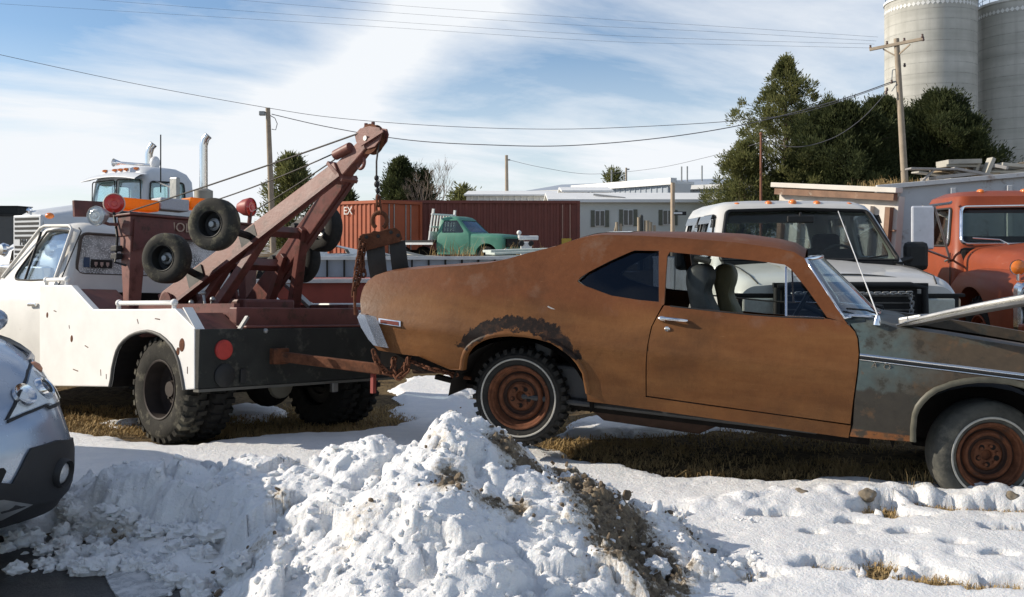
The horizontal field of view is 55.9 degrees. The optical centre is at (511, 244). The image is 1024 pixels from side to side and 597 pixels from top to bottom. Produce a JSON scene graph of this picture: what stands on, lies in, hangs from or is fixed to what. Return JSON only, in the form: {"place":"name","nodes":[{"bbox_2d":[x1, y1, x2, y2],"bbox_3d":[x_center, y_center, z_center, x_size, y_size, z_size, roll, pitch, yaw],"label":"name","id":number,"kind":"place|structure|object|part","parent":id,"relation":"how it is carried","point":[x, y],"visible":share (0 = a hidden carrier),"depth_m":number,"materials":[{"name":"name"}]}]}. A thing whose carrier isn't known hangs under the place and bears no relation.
{"place":"outdoors","nodes":[
{"label":"outdoors","id":0,"kind":"place"},
{"bbox_2d":[0,536,181,596],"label":"asphalt","id":1,"kind":"structure","parent":0,"point":[54,583],"depth_m":4.25,"materials":[{"name":"grey asphalt"}]},
{"bbox_2d":[0,310,74,527],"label":"crossover car","id":2,"kind":"object","parent":1,"relation":"on","point":[37,455],"visible":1,"depth_m":4.41,"materials":[{"name":"silver metal"}]},
{"bbox_2d":[105,555,175,596],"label":"ice","id":3,"kind":"structure","parent":1,"relation":"on","point":[137,583],"depth_m":4.20,"materials":[{"name":"white ice"}]},
{"bbox_2d":[0,485,761,596],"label":"loose snow","id":4,"kind":"structure","parent":1,"relation":"on","point":[92,558],"depth_m":4.53,"materials":[{"name":"white snow"}]},
{"bbox_2d":[45,410,749,596],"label":"snow pile","id":5,"kind":"object","parent":1,"relation":"on","point":[611,569],"visible":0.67,"depth_m":4.22,"materials":[{"name":"white snow"}]},
{"bbox_2d":[57,411,750,596],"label":"snow crumbs","id":6,"kind":"object","parent":5,"relation":"on","point":[553,580],"visible":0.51,"depth_m":4.23,"materials":[{"name":"white snow"}]},
{"bbox_2d":[111,407,745,596],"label":"soil crumbs","id":7,"kind":"object","parent":5,"relation":"on","point":[626,495],"visible":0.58,"depth_m":4.31,"materials":[{"name":"brown soil"}]},
{"bbox_2d":[10,4,855,47],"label":"power line","id":8,"kind":"object","parent":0,"point":[449,31],"visible":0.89,"depth_m":59.50,"materials":[{"name":"metal"}]},
{"bbox_2d":[103,0,857,43],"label":"power line","id":9,"kind":"object","parent":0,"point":[492,28],"visible":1,"depth_m":58.62,"materials":[{"name":"metal"}]},
{"bbox_2d":[0,0,997,244],"label":"sky","id":10,"kind":"structure","parent":0,"point":[60,128],"materials":[{"name":"blue"}]},
{"bbox_2d":[8,245,1023,589],"bbox_3d":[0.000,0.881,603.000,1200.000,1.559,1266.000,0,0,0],"label":"ground","id":11,"kind":"structure","parent":0,"point":[120,397],"depth_m":7.18,"materials":[{"name":"brown plant"}]},
{"bbox_2d":[0,214,22,259],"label":"building","id":12,"kind":"structure","parent":11,"relation":"on","point":[6,228],"depth_m":32.00,"materials":[{"name":"black paint"}]},
{"bbox_2d":[0,206,32,213],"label":"roof","id":13,"kind":"structure","parent":12,"relation":"on","point":[12,209],"depth_m":32.50,"materials":[{"name":"black paint"}]},
{"bbox_2d":[0,133,267,289],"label":"semi tractor","id":14,"kind":"object","parent":11,"relation":"on","point":[145,179],"visible":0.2,"depth_m":18.13,"materials":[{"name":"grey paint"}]},
{"bbox_2d":[0,122,403,443],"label":"tow truck","id":15,"kind":"object","parent":11,"relation":"on","point":[172,327],"visible":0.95,"depth_m":7.81,"materials":[{"name":"white paint"}]},
{"bbox_3d":[-3.430,0.128,9.223,0.100,0.368,1.513,-3,-5,40],"label":"window","id":16,"kind":"part","parent":15,"relation":"part of","materials":[{"name":"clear glass"}]},
{"bbox_2d":[359,142,408,278],"bbox_3d":[-0.941,-0.149,7.267,0.404,1.294,0.206,0,0,0],"label":"tow sling","id":17,"kind":"object","parent":15,"relation":"hanging from","point":[377,242],"visible":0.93,"depth_m":7.20,"materials":[{"name":"metal"}]},
{"bbox_2d":[351,238,366,314],"bbox_3d":[-1.107,0.230,7.022,0.106,0.558,0.300,0,0,0],"label":"tow chain","id":18,"kind":"object","parent":17,"relation":"hanging from","point":[360,257],"visible":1,"depth_m":7.01,"materials":[{"name":"metal"}]},
{"bbox_2d":[259,108,277,252],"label":"utility pole","id":19,"kind":"object","parent":11,"relation":"on","point":[271,204],"visible":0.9,"depth_m":49.88,"materials":[{"name":"brown wood"}]},
{"bbox_2d":[254,150,314,251],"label":"pine tree","id":20,"kind":"object","parent":11,"relation":"on","point":[288,181],"visible":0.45,"depth_m":51.48,"materials":[{"name":"green plant"}]},
{"bbox_2d":[256,277,369,309],"bbox_3d":[-2.027,0.989,13.580,3.040,1.067,1.870,0,0,-6],"label":"red trailer","id":21,"kind":"object","parent":11,"relation":"on","point":[326,289],"visible":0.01,"depth_m":12.67,"materials":[{"name":"paint"}]},
{"bbox_2d":[343,187,359,200],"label":"pine tree","id":22,"kind":"object","parent":11,"relation":"on","point":[351,195],"visible":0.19,"depth_m":69.88,"materials":[{"name":"green plant"}]},
{"bbox_2d":[327,200,421,253],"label":"shipping container","id":23,"kind":"object","parent":11,"relation":"on","point":[405,218],"visible":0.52,"depth_m":42.75,"materials":[{"name":"red metal"}]},
{"bbox_2d":[382,203,418,253],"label":"end door","id":24,"kind":"structure","parent":23,"relation":"in","point":[402,217],"depth_m":42.79,"materials":[{"name":"orange paint"}]},
{"bbox_2d":[373,155,425,199],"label":"pine tree","id":25,"kind":"object","parent":11,"relation":"on","point":[400,168],"visible":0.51,"depth_m":57.38,"materials":[{"name":"green plant"}]},
{"bbox_2d":[315,256,515,276],"bbox_3d":[-1.366,0.793,18.857,5.200,1.139,2.240,0,0,-7],"label":"stake trailer","id":26,"kind":"object","parent":11,"relation":"on","point":[336,266],"depth_m":17.69,"materials":[{"name":"silver metal"}]},
{"bbox_2d":[320,245,366,255],"bbox_3d":[-3.336,0.177,18.711,1.100,0.393,1.501,0,0,-13],"label":"heap","id":27,"kind":"object","parent":26,"relation":"on","point":[351,252],"visible":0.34,"depth_m":18.05,"materials":[{"name":"grey"}]},
{"bbox_2d":[385,251,431,255],"bbox_3d":[-1.704,0.178,18.531,1.940,0.276,0.761,0,0,0],"label":"scrap heap","id":28,"kind":"object","parent":26,"relation":"on","point":[408,254],"visible":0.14,"depth_m":18.18,"materials":[{"name":"grey metal"}]},
{"bbox_2d":[483,248,545,255],"bbox_3d":[-0.069,0.178,18.802,1.895,0.202,1.381,0,0,-13],"label":"scrap heap","id":29,"kind":"object","parent":26,"relation":"on","point":[505,252],"visible":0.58,"depth_m":18.64,"materials":[{"name":"grey metal"}]},
{"bbox_2d":[411,165,441,199],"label":"pine tree","id":30,"kind":"object","parent":11,"relation":"on","point":[422,173],"visible":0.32,"depth_m":57.80,"materials":[{"name":"green plant"}]},
{"bbox_2d":[400,166,455,199],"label":"bare tree","id":31,"kind":"object","parent":11,"relation":"on","point":[423,189],"visible":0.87,"depth_m":56.24,"materials":[{"name":"brown plant"}]},
{"bbox_2d":[413,157,453,199],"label":"bare tree","id":32,"kind":"object","parent":11,"relation":"on","point":[443,184],"visible":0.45,"depth_m":59.32,"materials":[{"name":"grey plant"}]},
{"bbox_2d":[401,209,522,255],"bbox_3d":[-2.456,-0.262,36.765,5.760,2.125,2.135,0,0,23],"label":"flatbed pickup","id":33,"kind":"object","parent":11,"relation":"on","point":[463,238],"visible":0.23,"depth_m":35.77,"materials":[{"name":"green paint"}]},
{"bbox_2d":[445,179,481,199],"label":"pine tree","id":34,"kind":"object","parent":11,"relation":"on","point":[461,191],"visible":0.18,"depth_m":69.59,"materials":[{"name":"green plant"}]},
{"bbox_2d":[419,236,540,255],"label":"tall weeds","id":35,"kind":"object","parent":11,"relation":"on","point":[464,251],"visible":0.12,"depth_m":30.71,"materials":[{"name":"beige plant"}]},
{"bbox_2d":[384,200,579,255],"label":"shipping container","id":36,"kind":"object","parent":11,"relation":"on","point":[549,224],"visible":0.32,"depth_m":44.35,"materials":[{"name":"metal"}]},
{"bbox_2d":[505,155,509,190],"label":"utility pole","id":37,"kind":"object","parent":11,"relation":"on","point":[506,173],"visible":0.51,"depth_m":67.91,"materials":[{"name":"brown wood"}]},
{"bbox_2d":[511,143,758,173],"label":"power line","id":38,"kind":"object","parent":37,"relation":"attached to","point":[637,170],"visible":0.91,"depth_m":69.17,"materials":[{"name":"metal"}]},
{"bbox_2d":[464,191,557,200],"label":"metal shed","id":39,"kind":"structure","parent":11,"relation":"on","point":[510,195],"depth_m":62.00,"materials":[{"name":"white metal"}]},
{"bbox_2d":[0,375,1023,596],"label":"snow cover","id":40,"kind":"object","parent":11,"relation":"on","point":[972,547],"visible":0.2,"depth_m":5.15,"materials":[{"name":"white snow"}]},
{"bbox_2d":[795,488,807,492],"bbox_3d":[1.622,1.410,5.420,0.101,0.086,0.101,0,0,-44],"label":"stone","id":41,"kind":"object","parent":40,"relation":"on","point":[799,490],"visible":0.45,"depth_m":5.40,"materials":[{"name":"beige stone"}]},
{"bbox_2d":[858,488,876,502],"bbox_3d":[1.996,1.411,5.418,0.103,0.082,0.097,0,0,0],"label":"stone","id":42,"kind":"object","parent":40,"relation":"on","point":[867,495],"visible":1,"depth_m":5.39,"materials":[{"name":"beige stone"}]},
{"bbox_2d":[1006,491,1018,499],"bbox_3d":[2.802,1.417,5.423,0.088,0.065,0.076,0,0,0],"label":"stone","id":43,"kind":"object","parent":40,"relation":"on","point":[1011,495],"visible":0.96,"depth_m":5.40,"materials":[{"name":"beige stone"}]},
{"bbox_2d":[517,230,537,254],"bbox_3d":[0.386,0.400,23.980,0.540,1.487,0.340,0,0,0],"label":"pump stand","id":44,"kind":"object","parent":11,"relation":"on","point":[525,245],"visible":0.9,"depth_m":23.93,"materials":[{"name":"white paint"}]},
{"bbox_2d":[600,165,624,182],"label":"pine tree","id":45,"kind":"object","parent":11,"relation":"on","point":[616,175],"visible":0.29,"depth_m":104.58,"materials":[{"name":"green plant"}]},
{"bbox_2d":[571,178,693,192],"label":"roof","id":46,"kind":"structure","parent":11,"relation":"on","point":[661,185],"depth_m":59.73,"materials":[{"name":"white metal"}]},
{"bbox_2d":[544,193,723,236],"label":"mobile home","id":47,"kind":"object","parent":11,"relation":"on","point":[601,212],"visible":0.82,"depth_m":50.08,"materials":[{"name":"white metal"}]},
{"bbox_2d":[595,210,604,225],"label":"window","id":48,"kind":"structure","parent":47,"relation":"in","point":[599,214],"depth_m":50.00,"materials":[{"name":"grey glass"}]},
{"bbox_2d":[623,209,632,225],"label":"window","id":49,"kind":"structure","parent":47,"relation":"in","point":[627,213],"depth_m":50.03,"materials":[{"name":"grey glass"}]},
{"bbox_2d":[663,210,670,224],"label":"window","id":50,"kind":"structure","parent":47,"relation":"in","point":[666,213],"depth_m":50.06,"materials":[{"name":"grey glass"}]},
{"bbox_2d":[637,217,639,230],"bbox_3d":[4.334,0.088,33.000,0.102,2.006,0.102,0,0,22],"label":"fence post","id":51,"kind":"object","parent":11,"relation":"on","point":[638,223],"visible":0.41,"depth_m":32.95,"materials":[{"name":"grey wood"}]},
{"bbox_2d":[639,215,642,230],"bbox_3d":[4.414,0.040,33.000,0.140,2.103,0.140,0,0,0],"label":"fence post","id":52,"kind":"object","parent":11,"relation":"on","point":[641,222],"visible":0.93,"depth_m":32.94,"materials":[{"name":"wood"}]},
{"bbox_2d":[644,220,649,230],"bbox_3d":[4.603,0.142,33.000,0.185,1.899,0.185,0,0,-22],"label":"fence post","id":53,"kind":"object","parent":11,"relation":"on","point":[646,225],"visible":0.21,"depth_m":32.92,"materials":[{"name":"grey wood"}]},
{"bbox_2d":[527,166,776,237],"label":"metal shed","id":54,"kind":"structure","parent":11,"relation":"on","point":[701,183],"depth_m":88.30,"materials":[{"name":"grey metal"}]},
{"bbox_2d":[671,183,685,231],"bbox_3d":[5.338,-0.360,30.998,0.500,3.224,0.137,0,0,0],"label":"sign post","id":55,"kind":"object","parent":11,"relation":"on","point":[673,213],"visible":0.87,"depth_m":30.95,"materials":[{"name":"brown wood"}]},
{"bbox_2d":[357,211,1023,488],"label":"coupe","id":56,"kind":"object","parent":11,"relation":"on","point":[533,348],"visible":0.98,"depth_m":6.09,"materials":[{"name":"brown paint"}]},
{"bbox_2d":[371,348,458,380],"bbox_3d":[-0.656,0.815,6.574,0.598,0.214,0.194,0,0,0],"label":"tow chain","id":57,"kind":"object","parent":56,"relation":"hanging from","point":[401,371],"visible":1,"depth_m":6.53,"materials":[{"name":"metal"}]},
{"bbox_3d":[0.644,-0.034,7.031,0.572,0.120,0.866,0,0,18],"label":"rear window","id":58,"kind":"part","parent":56,"relation":"part of","materials":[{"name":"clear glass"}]},
{"bbox_3d":[0.719,0.190,6.332,0.553,0.320,0.217,4,1,18],"label":"quarter window","id":59,"kind":"part","parent":56,"relation":"part of","materials":[{"name":"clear glass"}]},
{"bbox_3d":[1.113,0.190,7.554,0.553,0.320,0.217,4,1,18],"label":"quarter window","id":60,"kind":"part","parent":56,"relation":"part of","materials":[{"name":"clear glass"}]},
{"bbox_3d":[1.452,0.719,5.891,1.233,0.596,0.173,4,1,18],"label":"door","id":61,"kind":"part","parent":56,"relation":"part of","materials":[{"name":"brown paint"}]},
{"bbox_3d":[1.962,0.769,7.485,1.233,0.496,0.172,4,1,18],"label":"door","id":62,"kind":"part","parent":56,"relation":"part of","materials":[{"name":"brown paint"}]},
{"bbox_2d":[896,294,1023,326],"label":"chrome bar","id":63,"kind":"object","parent":56,"relation":"on","point":[1010,302],"visible":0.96,"depth_m":5.39,"materials":[{"name":"grey metal"}]},
{"bbox_2d":[698,135,777,237],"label":"pine tree","id":64,"kind":"object","parent":11,"relation":"on","point":[741,158],"visible":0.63,"depth_m":46.58,"materials":[{"name":"green plant"}]},
{"bbox_2d":[759,132,762,235],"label":"utility pole","id":65,"kind":"object","parent":11,"relation":"on","point":[760,224],"visible":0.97,"depth_m":42.95,"materials":[{"name":"brown wood"}]},
{"bbox_2d":[703,52,833,227],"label":"pine tree","id":66,"kind":"object","parent":11,"relation":"on","point":[783,71],"visible":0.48,"depth_m":47.06,"materials":[{"name":"green plant"}]},
{"bbox_2d":[685,199,964,325],"bbox_3d":[2.965,0.519,11.159,2.540,1.978,6.080,0,0,2],"label":"pickup truck","id":67,"kind":"object","parent":11,"relation":"on","point":[830,242],"visible":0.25,"depth_m":9.33,"materials":[{"name":"white paint"}]},
{"bbox_3d":[2.122,-0.085,11.289,0.107,0.428,0.809,0,0,2],"label":"window","id":68,"kind":"part","parent":67,"relation":"part of","materials":[{"name":"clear glass"}]},
{"bbox_3d":[2.097,-0.080,10.240,0.125,0.440,0.962,0,0,2],"label":"window","id":69,"kind":"part","parent":67,"relation":"part of","materials":[{"name":"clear glass"}]},
{"bbox_3d":[3.816,-0.085,11.238,0.109,0.428,0.809,0,0,2],"label":"window","id":70,"kind":"part","parent":67,"relation":"part of","materials":[{"name":"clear glass"}]},
{"bbox_2d":[791,291,914,312],"bbox_3d":[2.876,0.514,8.161,1.033,0.244,0.036,0,0,2],"label":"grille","id":71,"kind":"object","parent":67,"relation":"hanging from","point":[911,305],"visible":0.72,"depth_m":8.15,"materials":[{"name":"grey metal"}]},
{"bbox_3d":[3.777,-0.080,10.190,0.127,0.440,0.962,0,0,2],"label":"window","id":72,"kind":"part","parent":67,"relation":"part of","materials":[{"name":"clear glass"}]},
{"bbox_2d":[771,182,904,256],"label":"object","id":73,"kind":"object","parent":11,"relation":"on","point":[888,208],"visible":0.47,"depth_m":13.22,"materials":[{"name":"white metal"}]},
{"bbox_2d":[758,93,918,234],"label":"cedar tree","id":74,"kind":"object","parent":11,"relation":"on","point":[845,157],"visible":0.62,"depth_m":44.63,"materials":[{"name":"green plant"}]},
{"bbox_2d":[869,34,924,182],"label":"utility pole","id":75,"kind":"object","parent":11,"relation":"on","point":[896,44],"visible":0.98,"depth_m":40.90,"materials":[{"name":"brown wood"}]},
{"bbox_2d":[3,55,894,128],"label":"power line","id":76,"kind":"object","parent":75,"relation":"attached to","point":[455,126],"visible":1,"depth_m":46.87,"materials":[{"name":"metal"}]},
{"bbox_2d":[272,82,889,146],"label":"power line","id":77,"kind":"object","parent":75,"relation":"attached to","point":[610,142],"visible":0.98,"depth_m":44.15,"materials":[{"name":"metal"}]},
{"bbox_2d":[762,94,884,146],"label":"power line","id":78,"kind":"object","parent":75,"relation":"attached to","point":[831,138],"visible":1,"depth_m":41.83,"materials":[{"name":"metal"}]},
{"bbox_2d":[859,91,937,176],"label":"cedar tree","id":79,"kind":"object","parent":11,"relation":"on","point":[888,103],"visible":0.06,"depth_m":49.13,"materials":[{"name":"green plant"}]},
{"bbox_2d":[883,0,977,114],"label":"silo","id":80,"kind":"object","parent":11,"relation":"on","point":[943,52],"visible":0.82,"depth_m":105.83,"materials":[{"name":"metal"}]},
{"bbox_2d":[876,172,1023,320],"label":"grain box","id":81,"kind":"object","parent":11,"relation":"on","point":[919,193],"visible":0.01,"depth_m":14.39,"materials":[{"name":"white metal"}]},
{"bbox_2d":[847,175,937,186],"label":"dry weeds","id":82,"kind":"object","parent":81,"relation":"in","point":[878,182],"visible":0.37,"depth_m":15.11,"materials":[{"name":"beige plant"}]},
{"bbox_2d":[905,157,1023,180],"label":"scrap heap","id":83,"kind":"object","parent":81,"relation":"on","point":[952,168],"visible":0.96,"depth_m":15.07,"materials":[{"name":"grey metal"}]},
{"bbox_2d":[882,81,1022,181],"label":"cedar tree","id":84,"kind":"object","parent":11,"relation":"on","point":[935,116],"visible":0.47,"depth_m":45.93,"materials":[{"name":"green plant"}]},
{"bbox_2d":[911,189,1023,330],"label":"heavy truck","id":85,"kind":"object","parent":11,"relation":"on","point":[976,269],"visible":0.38,"depth_m":11.10,"materials":[{"name":"orange paint"}]},
{"bbox_2d":[941,102,1016,177],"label":"cedar tree","id":86,"kind":"object","parent":11,"relation":"on","point":[961,148],"visible":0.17,"depth_m":45.23,"materials":[{"name":"green plant"}]},
{"bbox_2d":[978,0,1023,162],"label":"silo","id":87,"kind":"object","parent":11,"relation":"on","point":[1001,63],"visible":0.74,"depth_m":107.99,"materials":[{"name":"metal"}]},
{"bbox_2d":[244,0,870,40],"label":"power line","id":88,"kind":"object","parent":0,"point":[564,24],"visible":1,"depth_m":57.84,"materials":[{"name":"metal"}]},
{"bbox_2d":[557,187,613,192],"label":"metal shed","id":89,"kind":"structure","parent":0,"point":[584,190],"depth_m":56.45,"materials":[{"name":"white metal"}]},
{"bbox_2d":[341,0,871,36],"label":"power line","id":90,"kind":"object","parent":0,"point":[609,19],"visible":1,"depth_m":57.66,"materials":[{"name":"metal"}]}
]}

